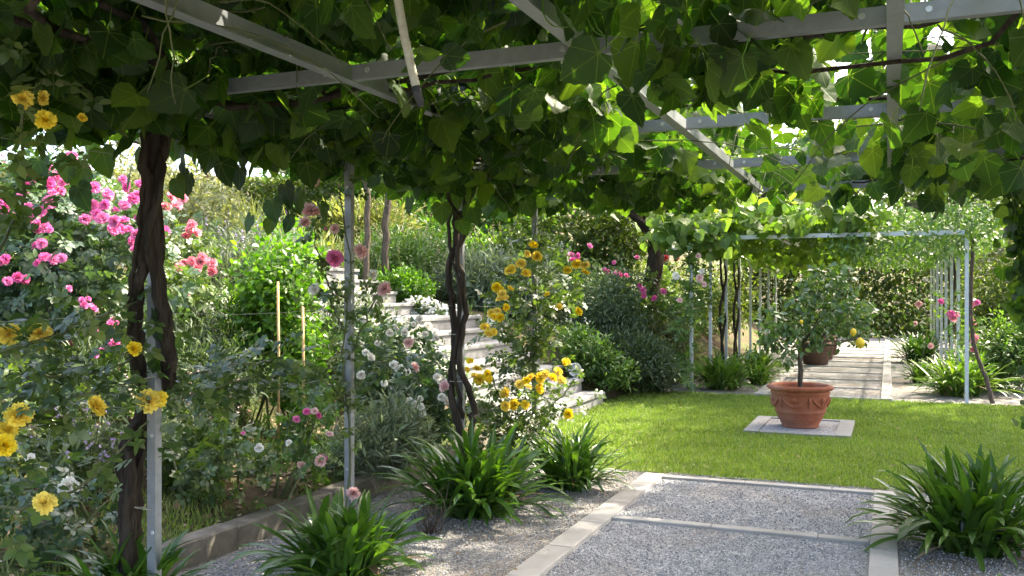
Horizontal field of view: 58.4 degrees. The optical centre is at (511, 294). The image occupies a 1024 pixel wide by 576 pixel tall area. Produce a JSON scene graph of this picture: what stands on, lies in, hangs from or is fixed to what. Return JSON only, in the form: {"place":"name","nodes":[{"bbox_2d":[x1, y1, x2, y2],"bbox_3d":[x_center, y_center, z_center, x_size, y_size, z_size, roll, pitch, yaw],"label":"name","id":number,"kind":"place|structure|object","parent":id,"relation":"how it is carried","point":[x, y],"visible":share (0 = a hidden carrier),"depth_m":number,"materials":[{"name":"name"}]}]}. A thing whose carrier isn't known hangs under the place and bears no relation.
{"place":"outdoors","nodes":[
{"label":"outdoors","id":0,"kind":"place"},
{"bbox_2d":[0,0,953,210],"label":"sky","id":1,"kind":"structure","parent":0,"point":[936,31],"materials":[{"name":"white"}]},
{"bbox_2d":[0,172,1012,575],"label":"ground","id":2,"kind":"structure","parent":0,"point":[252,492],"depth_m":7.08,"materials":[{"name":"soil"}]},
{"bbox_2d":[0,296,136,498],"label":"rose bush","id":3,"kind":"object","parent":2,"relation":"on","point":[27,431],"visible":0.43,"depth_m":5.47,"materials":[{"name":"green plant"}]},
{"bbox_2d":[15,392,125,503],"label":"rose bush","id":4,"kind":"object","parent":2,"relation":"on","point":[97,435],"visible":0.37,"depth_m":5.43,"materials":[{"name":"green plant"}]},
{"bbox_2d":[0,453,146,572],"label":"rose bush","id":5,"kind":"object","parent":2,"relation":"on","point":[46,531],"visible":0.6,"depth_m":4.61,"materials":[{"name":"green plant"}]},
{"bbox_2d":[0,327,146,423],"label":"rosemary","id":6,"kind":"object","parent":2,"relation":"on","point":[83,352],"visible":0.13,"depth_m":6.87,"materials":[{"name":"green plant"}]},
{"bbox_2d":[0,132,204,362],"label":"rose bush","id":7,"kind":"object","parent":2,"relation":"on","point":[69,247],"visible":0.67,"depth_m":7.28,"materials":[{"name":"pink plant"}]},
{"bbox_2d":[81,140,264,238],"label":"shrub","id":8,"kind":"object","parent":2,"relation":"on","point":[197,204],"visible":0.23,"depth_m":13.28,"materials":[{"name":"green plant"}]},
{"bbox_2d":[85,306,275,425],"bbox_3d":[-2.752,0.527,7.516,1.942,1.060,1.321,0,0,22],"label":"rosemary","id":9,"kind":"object","parent":2,"relation":"on","point":[199,352],"visible":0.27,"depth_m":7.37,"materials":[{"name":"green plant"}]},
{"bbox_2d":[121,192,249,344],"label":"rose bush","id":10,"kind":"object","parent":2,"relation":"on","point":[188,261],"visible":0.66,"depth_m":8.55,"materials":[{"name":"pink plant"}]},
{"bbox_2d":[117,369,255,474],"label":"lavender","id":11,"kind":"object","parent":2,"relation":"on","point":[189,426],"visible":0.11,"depth_m":6.44,"materials":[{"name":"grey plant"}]},
{"bbox_2d":[144,379,291,513],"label":"rose bush","id":12,"kind":"object","parent":2,"relation":"on","point":[197,460],"visible":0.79,"depth_m":5.81,"materials":[{"name":"green plant"}]},
{"bbox_2d":[0,153,452,318],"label":"meadow grass","id":13,"kind":"structure","parent":2,"relation":"on","point":[331,240],"depth_m":17.08,"materials":[{"name":"green plant"}]},
{"bbox_2d":[0,367,482,575],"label":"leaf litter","id":14,"kind":"object","parent":2,"relation":"on","point":[210,514],"visible":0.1,"depth_m":5.95,"materials":[{"name":"brown plant"}]},
{"bbox_2d":[0,388,487,575],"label":"verge grass","id":15,"kind":"structure","parent":2,"relation":"on","point":[169,497],"depth_m":5.57,"materials":[{"name":"green plant"}]},
{"bbox_2d":[182,287,306,413],"bbox_3d":[-2.555,0.490,8.401,1.496,1.233,1.231,0,0,22],"label":"rosemary","id":16,"kind":"object","parent":2,"relation":"on","point":[217,317],"visible":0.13,"depth_m":8.13,"materials":[{"name":"green plant"}]},
{"bbox_2d":[165,213,330,331],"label":"lavender","id":17,"kind":"object","parent":2,"relation":"on","point":[226,263],"visible":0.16,"depth_m":9.34,"materials":[{"name":"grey plant"}]},
{"bbox_2d":[170,197,332,271],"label":"lavender","id":18,"kind":"object","parent":2,"relation":"on","point":[227,239],"visible":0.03,"depth_m":12.42,"materials":[{"name":"green plant"}]},
{"bbox_2d":[194,174,361,221],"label":"hedge","id":19,"kind":"object","parent":2,"relation":"on","point":[269,181],"visible":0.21,"depth_m":21.28,"materials":[{"name":"green plant"}]},
{"bbox_2d":[276,282,279,437],"bbox_3d":[-1.921,0.575,7.525,0.027,1.360,0.072,0,0,-9],"label":"bamboo stake","id":20,"kind":"object","parent":2,"relation":"on","point":[278,355],"visible":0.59,"depth_m":7.51,"materials":[{"name":"beige wood"}]},
{"bbox_2d":[214,205,343,434],"bbox_3d":[-2.112,0.225,8.095,1.149,2.112,1.126,0,0,22],"label":"climbing plant","id":21,"kind":"object","parent":2,"relation":"on","point":[264,270],"visible":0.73,"depth_m":7.96,"materials":[{"name":"green plant"}]},
{"bbox_2d":[258,372,343,501],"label":"rose bush","id":22,"kind":"object","parent":2,"relation":"on","point":[298,455],"visible":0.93,"depth_m":6.30,"materials":[{"name":"green plant"}]},
{"bbox_2d":[301,306,304,442],"bbox_3d":[-1.717,0.690,7.525,0.024,1.192,0.072,0,0,-7],"label":"bamboo stake","id":23,"kind":"object","parent":2,"relation":"on","point":[302,318],"visible":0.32,"depth_m":7.51,"materials":[{"name":"beige wood"}]},
{"bbox_2d":[70,421,538,575],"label":"stone kerb","id":24,"kind":"structure","parent":2,"relation":"on","point":[214,541],"depth_m":5.59,"materials":[{"name":"grey stone"}]},
{"bbox_2d":[243,161,427,226],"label":"shrub","id":25,"kind":"object","parent":2,"relation":"on","point":[373,193],"visible":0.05,"depth_m":21.38,"materials":[{"name":"green plant"}]},
{"bbox_2d":[289,280,411,398],"bbox_3d":[-1.694,0.483,9.301,1.469,1.274,1.344,0,0,-26],"label":"rosemary","id":26,"kind":"object","parent":2,"relation":"on","point":[336,356],"visible":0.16,"depth_m":9.19,"materials":[{"name":"green plant"}]},
{"bbox_2d":[2,204,708,485],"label":"meadow grass","id":27,"kind":"structure","parent":2,"relation":"on","point":[257,426],"depth_m":9.11,"materials":[{"name":"green plant"}]},
{"bbox_2d":[296,188,426,250],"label":"perennial","id":28,"kind":"object","parent":2,"relation":"on","point":[335,212],"visible":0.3,"depth_m":18.59,"materials":[{"name":"green plant"}]},
{"bbox_2d":[362,180,370,287],"bbox_3d":[-1.984,-1.915,13.463,2.435,5.084,3.059,0,0,-20],"label":"tree","id":29,"kind":"object","parent":2,"relation":"on","point":[367,230],"visible":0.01,"depth_m":13.56,"materials":[{"name":"brown plant"}]},
{"bbox_2d":[315,379,442,492],"bbox_3d":[-1.059,1.080,7.084,0.940,0.818,1.073,0,0,22],"label":"catmint","id":30,"kind":"object","parent":2,"relation":"on","point":[387,425],"visible":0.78,"depth_m":6.97,"materials":[{"name":"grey plant"}]},
{"bbox_2d":[381,193,390,280],"bbox_3d":[-1.868,-2.222,14.429,3.042,5.150,2.994,0,0,-5],"label":"tree","id":31,"kind":"object","parent":2,"relation":"on","point":[386,234],"visible":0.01,"depth_m":14.23,"materials":[{"name":"brown plant"}]},
{"bbox_2d":[181,250,604,425],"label":"garden stairs","id":32,"kind":"structure","parent":2,"relation":"on","point":[479,350],"depth_m":11.94,"materials":[{"name":"stone"}]},
{"bbox_2d":[424,303,456,314],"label":"white bedding plant","id":33,"kind":"object","parent":32,"relation":"on","point":[443,310],"visible":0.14,"depth_m":13.41,"materials":[{"name":"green plant"}]},
{"bbox_2d":[341,206,448,280],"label":"perennial","id":34,"kind":"object","parent":2,"relation":"on","point":[414,246],"visible":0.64,"depth_m":15.45,"materials":[{"name":"green plant"}]},
{"bbox_2d":[319,306,481,385],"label":"rose bush","id":35,"kind":"object","parent":2,"relation":"on","point":[427,325],"visible":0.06,"depth_m":9.11,"materials":[{"name":"white plant"}]},
{"bbox_2d":[332,305,473,458],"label":"rose bush","id":36,"kind":"object","parent":2,"relation":"on","point":[434,396],"visible":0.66,"depth_m":7.71,"materials":[{"name":"green plant"}]},
{"bbox_2d":[369,260,440,302],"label":"perennial","id":37,"kind":"object","parent":2,"relation":"on","point":[405,280],"visible":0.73,"depth_m":14.01,"materials":[{"name":"green plant"}]},
{"bbox_2d":[401,295,440,314],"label":"white bedding plant","id":38,"kind":"object","parent":2,"relation":"on","point":[425,304],"visible":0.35,"depth_m":13.56,"materials":[{"name":"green plant"}]},
{"bbox_2d":[391,201,474,243],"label":"perennial","id":39,"kind":"object","parent":2,"relation":"on","point":[424,219],"visible":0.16,"depth_m":20.77,"materials":[{"name":"green plant"}]},
{"bbox_2d":[400,218,485,291],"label":"perennial","id":40,"kind":"object","parent":2,"relation":"on","point":[444,246],"visible":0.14,"depth_m":16.21,"materials":[{"name":"green plant"}]},
{"bbox_2d":[443,224,512,257],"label":"perennial","id":41,"kind":"object","parent":2,"relation":"on","point":[483,236],"visible":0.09,"depth_m":19.60,"materials":[{"name":"green plant"}]},
{"bbox_2d":[397,192,570,247],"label":"shrub","id":42,"kind":"object","parent":2,"relation":"on","point":[495,222],"visible":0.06,"depth_m":22.34,"materials":[{"name":"green plant"}]},
{"bbox_2d":[469,313,510,334],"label":"white bedding plant","id":43,"kind":"object","parent":2,"relation":"on","point":[484,318],"visible":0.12,"depth_m":13.11,"materials":[{"name":"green plant"}]},
{"bbox_2d":[428,237,568,320],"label":"perennial","id":44,"kind":"object","parent":2,"relation":"on","point":[478,265],"visible":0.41,"depth_m":14.79,"materials":[{"name":"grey plant"}]},
{"bbox_2d":[465,213,605,457],"bbox_3d":[0.109,0.452,8.423,1.336,2.663,1.137,0,0,-25],"label":"climbing rose","id":45,"kind":"object","parent":2,"relation":"on","point":[498,291],"visible":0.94,"depth_m":8.43,"materials":[{"name":"green plant"}]},
{"bbox_2d":[497,233,598,323],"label":"perennial","id":46,"kind":"object","parent":2,"relation":"on","point":[567,262],"visible":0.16,"depth_m":15.39,"materials":[{"name":"green plant"}]},
{"bbox_2d":[465,207,666,301],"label":"shrub","id":47,"kind":"object","parent":2,"relation":"on","point":[596,232],"visible":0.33,"depth_m":18.05,"materials":[{"name":"green plant"}]},
{"bbox_2d":[550,318,641,392],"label":"perennial","id":48,"kind":"object","parent":2,"relation":"on","point":[592,351],"visible":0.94,"depth_m":12.84,"materials":[{"name":"green plant"}]},
{"bbox_2d":[176,463,1023,575],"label":"gravel bed","id":49,"kind":"object","parent":2,"relation":"on","point":[467,564],"depth_m":5.48,"materials":[{"name":"grey gravel"}]},
{"bbox_2d":[28,519,218,575],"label":"agapanthus","id":50,"kind":"object","parent":49,"relation":"on","point":[104,566],"visible":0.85,"depth_m":4.21,"materials":[{"name":"green plant"}]},
{"bbox_2d":[228,484,440,575],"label":"agapanthus","id":51,"kind":"object","parent":49,"relation":"on","point":[336,537],"visible":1,"depth_m":4.74,"materials":[{"name":"green plant"}]},
{"bbox_2d":[291,161,434,508],"bbox_3d":[-0.899,0.283,5.644,1.106,2.528,0.583,0,0,-35],"label":"climbing rose","id":52,"kind":"object","parent":49,"relation":"on","point":[335,258],"visible":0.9,"depth_m":5.59,"materials":[{"name":"green plant"}]},
{"bbox_2d":[399,484,451,533],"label":"dry shrub","id":53,"kind":"object","parent":49,"relation":"on","point":[432,526],"visible":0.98,"depth_m":5.72,"materials":[{"name":"brown plant"}]},
{"bbox_2d":[370,417,579,527],"bbox_3d":[-0.207,1.181,6.273,1.438,0.647,1.426,0,0,-23],"label":"agapanthus","id":54,"kind":"object","parent":49,"relation":"on","point":[488,481],"visible":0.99,"depth_m":6.14,"materials":[{"name":"green plant"}]},
{"bbox_2d":[0,0,1023,575],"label":"pergola","id":55,"kind":"object","parent":49,"relation":"on","point":[890,16],"visible":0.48,"depth_m":3.73,"materials":[{"name":"metal"}]},
{"bbox_2d":[0,36,353,567],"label":"climbing rose","id":56,"kind":"object","parent":55,"relation":"attached to","point":[38,332],"visible":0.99,"depth_m":3.75,"materials":[{"name":"green plant"}]},
{"bbox_2d":[0,0,638,575],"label":"grape vine","id":57,"kind":"object","parent":55,"relation":"attached to","point":[128,58],"visible":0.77,"depth_m":4.03,"materials":[{"name":"green plant"}]},
{"bbox_2d":[394,0,424,106],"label":"beam","id":58,"kind":"structure","parent":55,"relation":"hanging from","point":[409,57],"depth_m":2.29,"materials":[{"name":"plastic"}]},
{"bbox_2d":[280,73,814,464],"bbox_3d":[0.575,-0.048,6.686,3.310,2.902,5.511,0,0,22],"label":"grape vine","id":59,"kind":"object","parent":55,"relation":"attached to","point":[445,183],"visible":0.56,"depth_m":6.33,"materials":[{"name":"green plant"}]},
{"bbox_2d":[574,29,1023,220],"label":"grape vine","id":60,"kind":"object","parent":55,"relation":"attached to","point":[920,165],"visible":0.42,"depth_m":5.86,"materials":[{"name":"green plant"}]},
{"bbox_2d":[992,189,1023,428],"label":"climbing plant","id":61,"kind":"object","parent":55,"relation":"hanging from","point":[1013,230],"visible":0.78,"depth_m":7.00,"materials":[{"name":"green plant"}]},
{"bbox_2d":[512,418,640,495],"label":"agapanthus","id":62,"kind":"object","parent":49,"relation":"on","point":[575,464],"visible":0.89,"depth_m":6.99,"materials":[{"name":"green plant"}]},
{"bbox_2d":[340,0,1023,196],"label":"grape vine","id":63,"kind":"object","parent":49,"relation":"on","point":[769,77],"visible":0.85,"depth_m":3.47,"materials":[{"name":"green plant"}]},
{"bbox_2d":[505,473,898,575],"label":"path edging","id":64,"kind":"object","parent":49,"relation":"on","point":[883,559],"visible":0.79,"depth_m":5.54,"materials":[{"name":"stone"}]},
{"bbox_2d":[844,438,1023,571],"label":"agapanthus","id":65,"kind":"object","parent":49,"relation":"on","point":[965,513],"visible":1,"depth_m":5.25,"materials":[{"name":"green plant"}]},
{"bbox_2d":[549,253,658,366],"bbox_3d":[1.396,0.318,14.251,1.760,1.954,1.428,0,0,22],"label":"rosemary","id":66,"kind":"object","parent":2,"relation":"on","point":[606,301],"visible":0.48,"depth_m":14.01,"materials":[{"name":"green plant"}]},
{"bbox_2d":[556,243,681,341],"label":"rose bush","id":67,"kind":"object","parent":2,"relation":"on","point":[655,299],"visible":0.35,"depth_m":15.77,"materials":[{"name":"green plant"}]},
{"bbox_2d":[566,319,686,393],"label":"lavender","id":68,"kind":"object","parent":2,"relation":"on","point":[640,350],"visible":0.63,"depth_m":13.26,"materials":[{"name":"green plant"}]},
{"bbox_2d":[621,255,720,337],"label":"shrub","id":69,"kind":"object","parent":2,"relation":"on","point":[677,288],"visible":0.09,"depth_m":19.13,"materials":[{"name":"green plant"}]},
{"bbox_2d":[630,255,718,345],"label":"rose bush","id":70,"kind":"object","parent":2,"relation":"on","point":[681,315],"visible":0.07,"depth_m":18.01,"materials":[{"name":"green plant"}]},
{"bbox_2d":[645,314,708,373],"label":"lavender","id":71,"kind":"object","parent":2,"relation":"on","point":[668,335],"visible":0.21,"depth_m":15.39,"materials":[{"name":"green plant"}]},
{"bbox_2d":[518,30,871,324],"bbox_3d":[2.977,-2.456,17.315,8.703,7.746,9.406,0,0,22],"label":"tree","id":72,"kind":"object","parent":2,"relation":"on","point":[655,262],"visible":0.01,"depth_m":16.90,"materials":[{"name":"green plant"}]},
{"bbox_2d":[664,255,766,338],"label":"shrub","id":73,"kind":"object","parent":2,"relation":"on","point":[715,306],"visible":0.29,"depth_m":23.45,"materials":[{"name":"green plant"}]},
{"bbox_2d":[664,337,1023,405],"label":"gravel bed","id":74,"kind":"object","parent":2,"relation":"on","point":[908,393],"depth_m":14.31,"materials":[{"name":"beige gravel"}]},
{"bbox_2d":[661,214,724,391],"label":"climbing rose","id":75,"kind":"object","parent":74,"relation":"on","point":[687,364],"visible":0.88,"depth_m":13.87,"materials":[{"name":"green plant"}]},
{"bbox_2d":[676,349,767,391],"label":"agapanthus","id":76,"kind":"object","parent":74,"relation":"on","point":[718,373],"visible":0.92,"depth_m":14.34,"materials":[{"name":"green plant"}]},
{"bbox_2d":[740,360,779,385],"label":"agapanthus","id":77,"kind":"object","parent":74,"relation":"on","point":[762,379],"visible":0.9,"depth_m":15.18,"materials":[{"name":"green plant"}]},
{"bbox_2d":[725,344,795,375],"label":"agapanthus","id":78,"kind":"object","parent":74,"relation":"on","point":[765,359],"visible":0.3,"depth_m":16.61,"materials":[{"name":"green plant"}]},
{"bbox_2d":[635,190,914,361],"bbox_3d":[4.260,-0.091,14.823,4.172,3.194,4.124,0,0,22],"label":"grape vine","id":79,"kind":"object","parent":74,"relation":"on","point":[708,229],"visible":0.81,"depth_m":13.67,"materials":[{"name":"green plant"}]},
{"bbox_2d":[686,243,878,357],"bbox_3d":[6.253,0.007,20.178,3.776,3.002,9.781,0,0,22],"label":"grape vine","id":80,"kind":"object","parent":74,"relation":"on","point":[780,265],"visible":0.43,"depth_m":18.55,"materials":[{"name":"green plant"}]},
{"bbox_2d":[753,337,891,400],"bbox_3d":[8.261,1.511,22.472,1.910,0.078,19.946,0,0,22],"label":"path edging","id":81,"kind":"object","parent":74,"relation":"on","point":[886,390],"visible":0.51,"depth_m":16.21,"materials":[{"name":"stone"}]},
{"bbox_2d":[690,230,968,403],"bbox_3d":[6.685,0.349,18.624,3.852,2.502,11.454,0,0,22],"label":"pergola","id":82,"kind":"object","parent":74,"relation":"on","point":[861,234],"visible":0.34,"depth_m":15.62,"materials":[{"name":"metal"}]},
{"bbox_2d":[802,190,1011,274],"bbox_3d":[5.945,-0.909,13.924,3.393,1.256,3.597,0,0,22],"label":"jasmine","id":83,"kind":"object","parent":82,"relation":"attached to","point":[979,228],"visible":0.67,"depth_m":12.91,"materials":[{"name":"green plant"}]},
{"bbox_2d":[891,359,938,383],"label":"agapanthus","id":84,"kind":"object","parent":74,"relation":"on","point":[918,372],"visible":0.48,"depth_m":15.42,"materials":[{"name":"green plant"}]},
{"bbox_2d":[842,216,993,353],"bbox_3d":[8.392,0.002,19.234,3.111,3.008,10.110,0,0,22],"label":"jasmine","id":85,"kind":"object","parent":74,"relation":"on","point":[894,263],"visible":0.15,"depth_m":17.14,"materials":[{"name":"green plant"}]},
{"bbox_2d":[884,330,960,362],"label":"agapanthus","id":86,"kind":"object","parent":74,"relation":"on","point":[912,351],"visible":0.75,"depth_m":19.97,"materials":[{"name":"green plant"}]},
{"bbox_2d":[887,259,987,384],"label":"climbing rose","id":87,"kind":"object","parent":74,"relation":"on","point":[951,315],"visible":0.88,"depth_m":13.80,"materials":[{"name":"green plant"}]},
{"bbox_2d":[901,346,1023,397],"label":"agapanthus","id":88,"kind":"object","parent":74,"relation":"on","point":[946,382],"visible":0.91,"depth_m":13.40,"materials":[{"name":"green plant"}]},
{"bbox_2d":[969,238,994,403],"bbox_3d":[6.537,0.369,12.727,0.341,2.324,0.096,0,0,44],"label":"leaning trunk","id":89,"kind":"object","parent":74,"relation":"on","point":[985,377],"visible":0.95,"depth_m":12.78,"materials":[{"name":"brown plant"}]},
{"bbox_2d":[759,118,966,311],"bbox_3d":[13.955,-3.248,38.873,8.795,9.461,8.260,0,0,-23],"label":"tree","id":90,"kind":"object","parent":2,"relation":"on","point":[905,196],"visible":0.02,"depth_m":37.17,"materials":[{"name":"green plant"}]},
{"bbox_2d":[728,215,1014,338],"bbox_3d":[13.251,-0.540,32.212,11.443,4.495,1.628,0,0,22],"label":"hedge","id":91,"kind":"object","parent":2,"relation":"on","point":[886,283],"visible":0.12,"depth_m":31.88,"materials":[{"name":"green plant"}]},
{"bbox_2d":[895,184,1011,214],"bbox_3d":[19.410,-3.308,39.123,7.994,9.149,8.511,0,0,-30],"label":"tree","id":92,"kind":"object","parent":2,"relation":"on","point":[992,202],"visible":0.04,"depth_m":36.53,"materials":[{"name":"green plant"}]},
{"bbox_2d":[917,240,1020,355],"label":"shrub","id":93,"kind":"object","parent":2,"relation":"on","point":[994,298],"visible":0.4,"depth_m":19.91,"materials":[{"name":"green plant"}]},
{"bbox_2d":[946,304,1023,393],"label":"shrub","id":94,"kind":"object","parent":2,"relation":"on","point":[1009,348],"visible":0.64,"depth_m":14.07,"materials":[{"name":"green plant"}]},
{"bbox_2d":[960,205,1014,278],"bbox_3d":[14.911,-0.951,25.413,4.830,5.656,5.290,0,0,29],"label":"tree","id":95,"kind":"object","parent":2,"relation":"on","point":[993,254],"visible":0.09,"depth_m":25.27,"materials":[{"name":"green plant"}]},
{"bbox_2d":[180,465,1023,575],"bbox_3d":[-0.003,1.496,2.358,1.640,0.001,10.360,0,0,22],"label":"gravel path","id":96,"kind":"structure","parent":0,"point":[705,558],"depth_m":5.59,"materials":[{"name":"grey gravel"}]},
{"bbox_2d":[611,475,873,544],"bbox_3d":[1.133,1.513,5.122,1.594,0.074,4.495,0,0,22],"label":"path crossbar","id":97,"kind":"object","parent":96,"relation":"on","point":[774,532],"visible":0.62,"depth_m":5.95,"materials":[{"name":"stone"}]},
{"bbox_2d":[510,389,1023,499],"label":"lawn","id":98,"kind":"structure","parent":0,"point":[771,456],"depth_m":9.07,"materials":[{"name":"green plant"}]},
{"bbox_2d":[247,397,1014,575],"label":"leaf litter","id":99,"kind":"object","parent":98,"relation":"on","point":[457,552],"visible":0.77,"depth_m":6.47,"materials":[{"name":"brown plant"}]},
{"bbox_2d":[625,340,683,393],"bbox_3d":[2.138,1.123,13.920,1.058,0.916,1.092,0,0,22],"label":"rosemary","id":100,"kind":"object","parent":98,"relation":"on","point":[656,389],"visible":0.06,"depth_m":13.77,"materials":[{"name":"green plant"}]},
{"bbox_2d":[743,416,854,437],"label":"paved square","id":101,"kind":"structure","parent":98,"relation":"on","point":[845,428],"depth_m":10.03,"materials":[{"name":"stone"}]},
{"bbox_2d":[761,419,838,433],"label":"gravel inset","id":102,"kind":"structure","parent":0,"point":[827,427],"depth_m":10.15,"materials":[{"name":"grey gravel"}]},
{"bbox_2d":[767,382,833,428],"bbox_3d":[3.249,1.252,10.320,0.733,0.473,0.733,0,0,22],"label":"terracotta pot","id":103,"kind":"object","parent":102,"relation":"on","point":[806,405],"visible":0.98,"depth_m":10.10,"materials":[{"name":"ceramic"}]},
{"bbox_2d":[747,258,888,386],"bbox_3d":[3.472,0.345,10.340,1.776,1.529,0.874,0,0,-8],"label":"lemon tree","id":104,"kind":"object","parent":103,"relation":"on","point":[815,331],"visible":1,"depth_m":10.29,"materials":[{"name":"green plant"}]},
{"bbox_2d":[785,337,884,398],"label":"gravel path","id":105,"kind":"structure","parent":0,"point":[858,393],"depth_m":17.31,"materials":[{"name":"grey stone"}]},
{"bbox_2d":[802,341,831,364],"bbox_3d":[6.407,1.235,19.315,0.660,0.470,0.660,0,0,22],"label":"planter","id":106,"kind":"object","parent":105,"relation":"on","point":[816,358],"visible":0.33,"depth_m":19.09,"materials":[{"name":"ceramic"}]},
{"bbox_2d":[764,339,884,400],"bbox_3d":[7.909,1.513,21.600,1.594,0.074,18.050,0,0,22],"label":"path crossbar","id":107,"kind":"object","parent":105,"relation":"on","point":[849,398],"visible":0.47,"depth_m":17.70,"materials":[{"name":"stone"}]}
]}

